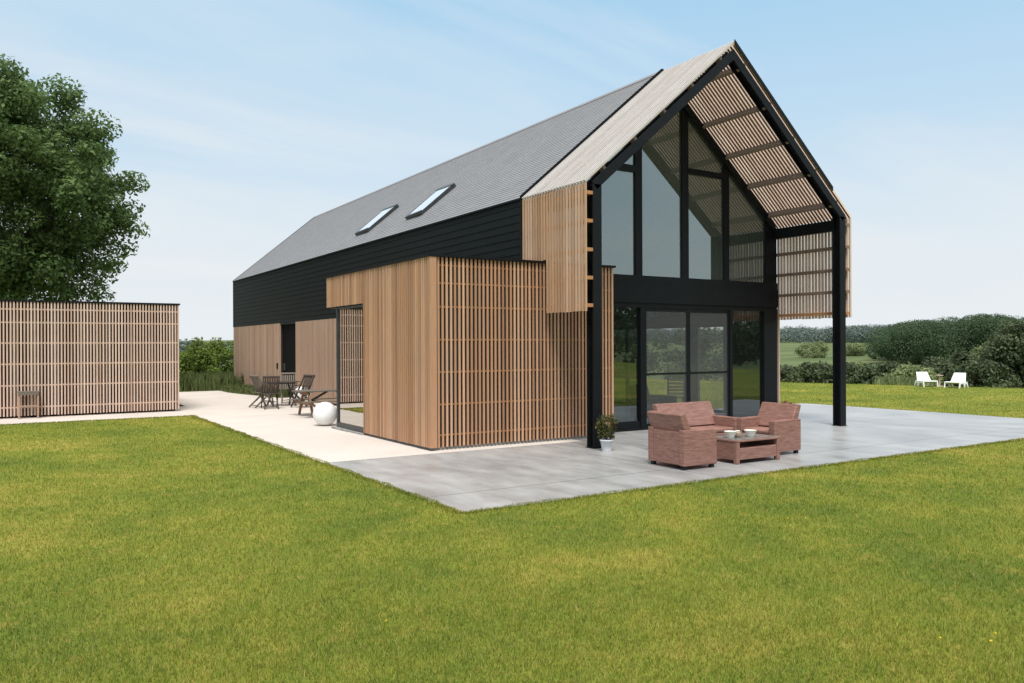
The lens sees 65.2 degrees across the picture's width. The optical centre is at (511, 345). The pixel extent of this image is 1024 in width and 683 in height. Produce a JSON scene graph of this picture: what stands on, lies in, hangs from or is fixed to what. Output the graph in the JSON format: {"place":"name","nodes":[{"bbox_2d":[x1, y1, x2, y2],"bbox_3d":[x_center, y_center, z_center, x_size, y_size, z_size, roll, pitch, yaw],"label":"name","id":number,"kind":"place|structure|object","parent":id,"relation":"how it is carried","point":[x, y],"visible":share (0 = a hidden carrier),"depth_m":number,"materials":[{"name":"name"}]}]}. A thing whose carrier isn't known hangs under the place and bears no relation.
{"place":"outdoors","nodes":[
{"label":"outdoors","id":0,"kind":"place"},
{"bbox_2d":[179,370,243,391],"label":"tall grass","id":1,"kind":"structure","parent":0,"point":[189,382],"depth_m":33.13,"materials":[{"name":"green plant"}]},
{"bbox_2d":[0,339,1023,682],"bbox_3d":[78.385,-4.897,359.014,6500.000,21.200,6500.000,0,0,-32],"label":"ground","id":2,"kind":"structure","parent":0,"point":[786,353],"depth_m":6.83,"materials":[{"name":"green plant"}]},
{"bbox_2d":[0,53,150,301],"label":"ash tree","id":3,"kind":"object","parent":2,"relation":"on","point":[53,241],"visible":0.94,"depth_m":33.75,"materials":[{"name":"green plant"}]},
{"bbox_2d":[179,337,221,377],"bbox_3d":[-14.657,1.022,36.261,2.960,2.886,2.386,0,0,-32],"label":"bushy shrub","id":4,"kind":"object","parent":2,"relation":"on","point":[199,362],"visible":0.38,"depth_m":35.98,"materials":[{"name":"green plant"}]},
{"bbox_2d":[179,338,233,360],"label":"distant hedge","id":5,"kind":"object","parent":2,"relation":"on","point":[182,344],"visible":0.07,"depth_m":184.02,"materials":[{"name":"green plant"}]},
{"bbox_2d":[195,337,233,375],"bbox_3d":[-13.901,1.084,38.210,3.006,3.027,2.152,0,0,-32],"label":"bushy shrub","id":6,"kind":"object","parent":2,"relation":"on","point":[226,353],"visible":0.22,"depth_m":37.91,"materials":[{"name":"green plant"}]},
{"bbox_2d":[0,391,578,463],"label":"gravel yard","id":7,"kind":"structure","parent":2,"relation":"on","point":[285,425],"depth_m":18.55,"materials":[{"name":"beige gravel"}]},
{"bbox_2d":[17,391,39,418],"bbox_3d":[-12.338,1.504,20.431,0.490,0.690,0.254,0,0,-32],"label":"garden stool","id":8,"kind":"object","parent":7,"relation":"on","point":[28,393],"visible":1,"depth_m":20.33,"materials":[{"name":"brown wood"}]},
{"bbox_2d":[0,299,179,416],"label":"slatted pavilion","id":9,"kind":"structure","parent":7,"relation":"on","point":[74,357],"depth_m":21.40,"materials":[{"name":"brown wood"}]},
{"bbox_2d":[215,383,288,397],"bbox_3d":[-10.515,1.692,31.510,1.487,0.340,8.350,0,0,-32],"label":"ground cover","id":10,"kind":"object","parent":7,"relation":"on","point":[236,388],"visible":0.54,"depth_m":30.87,"materials":[{"name":"green plant"}]},
{"bbox_2d":[248,375,273,407],"bbox_3d":[-7.463,1.350,23.812,0.515,0.966,0.601,0,0,45],"label":"folding chair","id":11,"kind":"object","parent":7,"relation":"on","point":[255,381],"visible":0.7,"depth_m":23.72,"materials":[{"name":"brown wood"}]},
{"bbox_2d":[260,376,279,409],"bbox_3d":[-7.033,1.349,23.304,0.515,0.966,0.601,0,0,-24],"label":"folding chair","id":12,"kind":"object","parent":7,"relation":"on","point":[276,381],"visible":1,"depth_m":23.17,"materials":[{"name":"brown wood"}]},
{"bbox_2d":[266,381,299,405],"bbox_3d":[-7.051,1.469,24.492,1.032,0.751,1.040,0,0,-32],"label":"dining table","id":13,"kind":"object","parent":7,"relation":"on","point":[287,383],"visible":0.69,"depth_m":24.47,"materials":[{"name":"brown wood"}]},
{"bbox_2d":[281,372,296,402],"bbox_3d":[-7.181,1.349,25.727,0.515,0.966,0.601,0,0,-17],"label":"folding chair","id":14,"kind":"object","parent":7,"relation":"on","point":[283,376],"visible":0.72,"depth_m":25.83,"materials":[{"name":"brown wood"}]},
{"bbox_2d":[293,386,310,401],"bbox_3d":[-6.710,1.564,25.597,0.540,0.526,0.540,0,0,-32],"label":"globe lamp","id":15,"kind":"object","parent":7,"relation":"on","point":[299,394],"visible":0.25,"depth_m":25.43,"materials":[{"name":"white plastic"}]},
{"bbox_2d":[290,374,315,406],"bbox_3d":[-6.184,1.345,23.745,0.515,0.966,0.601,0,0,36],"label":"folding chair","id":16,"kind":"object","parent":7,"relation":"on","point":[309,384],"visible":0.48,"depth_m":23.82,"materials":[{"name":"brown wood"}]},
{"bbox_2d":[287,389,335,417],"bbox_3d":[-4.761,1.498,21.149,1.938,0.680,1.426,0,0,-32],"label":"picnic table","id":17,"kind":"object","parent":7,"relation":"on","point":[310,402],"visible":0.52,"depth_m":20.77,"materials":[{"name":"brown wood"}]},
{"bbox_2d":[313,402,336,425],"bbox_3d":[-4.269,1.549,18.286,0.550,0.536,0.550,0,0,-32],"label":"globe lamp","id":18,"kind":"object","parent":7,"relation":"on","point":[324,413],"visible":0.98,"depth_m":18.09,"materials":[{"name":"white plastic"}]},
{"bbox_2d":[233,39,851,449],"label":"barn house","id":19,"kind":"structure","parent":2,"relation":"on","point":[533,283],"depth_m":17.34,"materials":[{"name":"black wood"}]},
{"bbox_2d":[283,324,295,395],"bbox_3d":[-7.871,0.516,28.463,0.080,2.570,1.840,0,0,-32],"label":"recessed door","id":20,"kind":"structure","parent":19,"relation":"in","point":[289,330],"depth_m":28.57,"materials":[{"name":"black glass"}]},
{"bbox_2d":[336,305,362,432],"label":"corner window","id":21,"kind":"structure","parent":19,"relation":"in","point":[349,319],"depth_m":16.99,"materials":[{"name":"clear glass"}]},
{"bbox_2d":[647,386,676,419],"bbox_3d":[3.264,1.339,18.700,0.867,0.872,1.000,0,0,38],"label":"dark armchair","id":22,"kind":"object","parent":19,"relation":"on","point":[655,399],"visible":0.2,"depth_m":18.82,"materials":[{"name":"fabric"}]},
{"bbox_2d":[645,308,688,426],"bbox_3d":[3.355,0.462,17.415,1.285,2.550,0.050,0,0,-32],"label":"sliding door","id":23,"kind":"structure","parent":19,"relation":"in","point":[686,372],"depth_m":17.54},
{"bbox_2d":[667,378,684,401],"bbox_3d":[4.163,1.291,20.365,0.460,0.960,0.450,0,0,8],"label":"indoor chair","id":24,"kind":"object","parent":19,"relation":"on","point":[677,393],"visible":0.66,"depth_m":20.16,"materials":[{"name":"grey metal"}]},
{"bbox_2d":[646,324,724,413],"bbox_3d":[3.703,0.601,23.625,0.070,2.328,6.900,0,0,-32],"label":"side window","id":25,"kind":"structure","parent":19,"relation":"in","point":[694,329],"depth_m":21.60,"materials":[{"name":"grey metal"}]},
{"bbox_2d":[688,309,729,415],"bbox_3d":[4.445,0.457,18.108,1.293,2.550,0.050,0,0,-32],"label":"sliding door","id":26,"kind":"structure","parent":19,"relation":"in","point":[689,310],"depth_m":18.37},
{"bbox_2d":[647,327,722,380],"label":"tree belt","id":27,"kind":"object","parent":2,"relation":"on","point":[652,357],"visible":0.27,"depth_m":53.19,"materials":[{"name":"green plant"}]},
{"bbox_2d":[780,364,810,382],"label":"bank bush","id":28,"kind":"object","parent":2,"relation":"on","point":[788,373],"visible":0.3,"depth_m":46.55,"materials":[{"name":"green plant"}]},
{"bbox_2d":[794,341,829,357],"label":"field tree","id":29,"kind":"object","parent":2,"relation":"on","point":[821,353],"visible":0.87,"depth_m":271.88,"materials":[{"name":"green plant"}]},
{"bbox_2d":[798,361,832,382],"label":"bank bush","id":30,"kind":"object","parent":2,"relation":"on","point":[819,367],"visible":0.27,"depth_m":46.79,"materials":[{"name":"green plant"}]},
{"bbox_2d":[646,315,1023,342],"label":"wood","id":31,"kind":"object","parent":2,"relation":"on","point":[855,333],"visible":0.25,"depth_m":526.53,"materials":[{"name":"green plant"}]},
{"bbox_2d":[816,361,871,384],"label":"bank bush","id":32,"kind":"object","parent":2,"relation":"on","point":[853,372],"visible":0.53,"depth_m":44.50,"materials":[{"name":"green plant"}]},
{"bbox_2d":[846,342,866,355],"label":"field tree","id":33,"kind":"object","parent":2,"relation":"on","point":[856,349],"visible":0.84,"depth_m":283.82,"materials":[{"name":"green plant"}]},
{"bbox_2d":[858,361,898,383],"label":"bank bush","id":34,"kind":"object","parent":2,"relation":"on","point":[880,370],"visible":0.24,"depth_m":44.81,"materials":[{"name":"green plant"}]},
{"bbox_2d":[866,375,930,385],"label":"meadow weeds","id":35,"kind":"object","parent":2,"relation":"on","point":[894,380],"visible":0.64,"depth_m":37.15,"materials":[{"name":"green plant"}]},
{"bbox_2d":[880,361,944,385],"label":"bank bush","id":36,"kind":"object","parent":2,"relation":"on","point":[908,371],"visible":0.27,"depth_m":42.75,"materials":[{"name":"green plant"}]},
{"bbox_2d":[914,372,937,386],"bbox_3d":[17.688,1.436,34.203,0.624,0.618,0.855,0,0,1],"label":"lounge chair","id":37,"kind":"object","parent":2,"relation":"on","point":[923,377],"visible":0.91,"depth_m":34.40,"materials":[{"name":"white plastic"}]},
{"bbox_2d":[920,356,941,367],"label":"bank bush","id":38,"kind":"object","parent":2,"relation":"on","point":[925,360],"visible":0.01,"depth_m":45.99,"materials":[{"name":"green plant"}]},
{"bbox_2d":[862,313,1016,363],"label":"hedge","id":39,"kind":"object","parent":2,"relation":"on","point":[907,341],"visible":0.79,"depth_m":205.39,"materials":[{"name":"green plant"}]},
{"bbox_2d":[926,358,973,386],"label":"bank bush","id":40,"kind":"object","parent":2,"relation":"on","point":[940,367],"visible":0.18,"depth_m":43.87,"materials":[{"name":"green plant"}]},
{"bbox_2d":[944,373,968,388],"bbox_3d":[18.369,1.433,33.113,0.855,0.618,0.624,0,0,-38],"label":"lounge chair","id":41,"kind":"object","parent":2,"relation":"on","point":[959,378],"visible":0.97,"depth_m":33.18,"materials":[{"name":"white plastic"}]},
{"bbox_2d":[950,349,977,379],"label":"bank bush","id":42,"kind":"object","parent":2,"relation":"on","point":[960,357],"visible":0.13,"depth_m":45.50,"materials":[{"name":"green plant"}]},
{"bbox_2d":[943,358,1018,387],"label":"bank bush","id":43,"kind":"object","parent":2,"relation":"on","point":[988,374],"visible":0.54,"depth_m":41.52,"materials":[{"name":"green plant"}]},
{"bbox_2d":[968,342,1023,374],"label":"tree","id":44,"kind":"object","parent":2,"relation":"on","point":[975,351],"visible":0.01,"depth_m":47.84,"materials":[{"name":"green plant"}]},
{"bbox_2d":[970,318,1023,387],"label":"bush","id":45,"kind":"object","parent":2,"relation":"on","point":[1005,346],"visible":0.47,"depth_m":42.82,"materials":[{"name":"green plant"}]},
{"bbox_2d":[0,0,1023,340],"label":"sky","id":46,"kind":"structure","parent":0,"point":[246,122],"materials":[{"name":"blue"}]},
{"bbox_2d":[330,403,1023,511],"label":"terrace","id":47,"kind":"structure","parent":0,"point":[475,479],"depth_m":12.51,"materials":[{"name":"concrete"}]},
{"bbox_2d":[594,413,619,451],"bbox_3d":[1.607,1.474,13.635,0.424,0.640,0.387,0,0,-4],"label":"potted plant","id":48,"kind":"object","parent":47,"relation":"on","point":[602,427],"visible":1,"depth_m":13.57,"materials":[{"name":"green plant"}]},
{"bbox_2d":[647,410,716,469],"bbox_3d":[2.517,1.384,11.948,0.688,0.812,0.800,0,0,-30],"label":"wicker armchair","id":49,"kind":"object","parent":47,"relation":"on","point":[674,438],"visible":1,"depth_m":11.68,"materials":[{"name":"wicker"}]},
{"bbox_2d":[652,401,738,435],"bbox_3d":[3.105,1.381,13.557,1.350,0.812,0.748,0,0,-32],"label":"wicker loveseat","id":50,"kind":"object","parent":47,"relation":"on","point":[700,414],"visible":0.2,"depth_m":13.73,"materials":[{"name":"wicker"}]},
{"bbox_2d":[717,433,779,464],"bbox_3d":[3.621,1.601,12.541,0.988,0.368,0.628,0,0,-32],"label":"coffee table","id":51,"kind":"object","parent":47,"relation":"on","point":[736,450],"visible":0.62,"depth_m":12.28,"materials":[{"name":"wicker"}]},
{"bbox_2d":[724,430,736,437],"bbox_3d":[3.363,1.367,12.330,0.200,0.104,0.200,0,0,-32],"label":"bowl","id":52,"kind":"object","parent":51,"relation":"on","point":[729,433],"visible":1,"depth_m":12.28,"materials":[{"name":"beige ceramic"}]},
{"bbox_2d":[735,430,741,436],"bbox_3d":[3.505,1.366,12.444,0.124,0.104,0.124,0,0,-32],"label":"candle jar","id":53,"kind":"object","parent":51,"relation":"on","point":[738,433],"visible":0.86,"depth_m":12.39,"materials":[{"name":"beige ceramic"}]},
{"bbox_2d":[744,429,756,436],"bbox_3d":[3.716,1.365,12.483,0.200,0.104,0.200,0,0,-32],"label":"bowl","id":54,"kind":"object","parent":51,"relation":"on","point":[750,432],"visible":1,"depth_m":12.43,"materials":[{"name":"beige ceramic"}]},
{"bbox_2d":[737,402,800,452],"bbox_3d":[4.315,1.377,13.432,0.708,0.812,0.800,0,0,-32],"label":"wicker armchair","id":55,"kind":"object","parent":47,"relation":"on","point":[782,421],"visible":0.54,"depth_m":13.26,"materials":[{"name":"wicker"}]}
]}

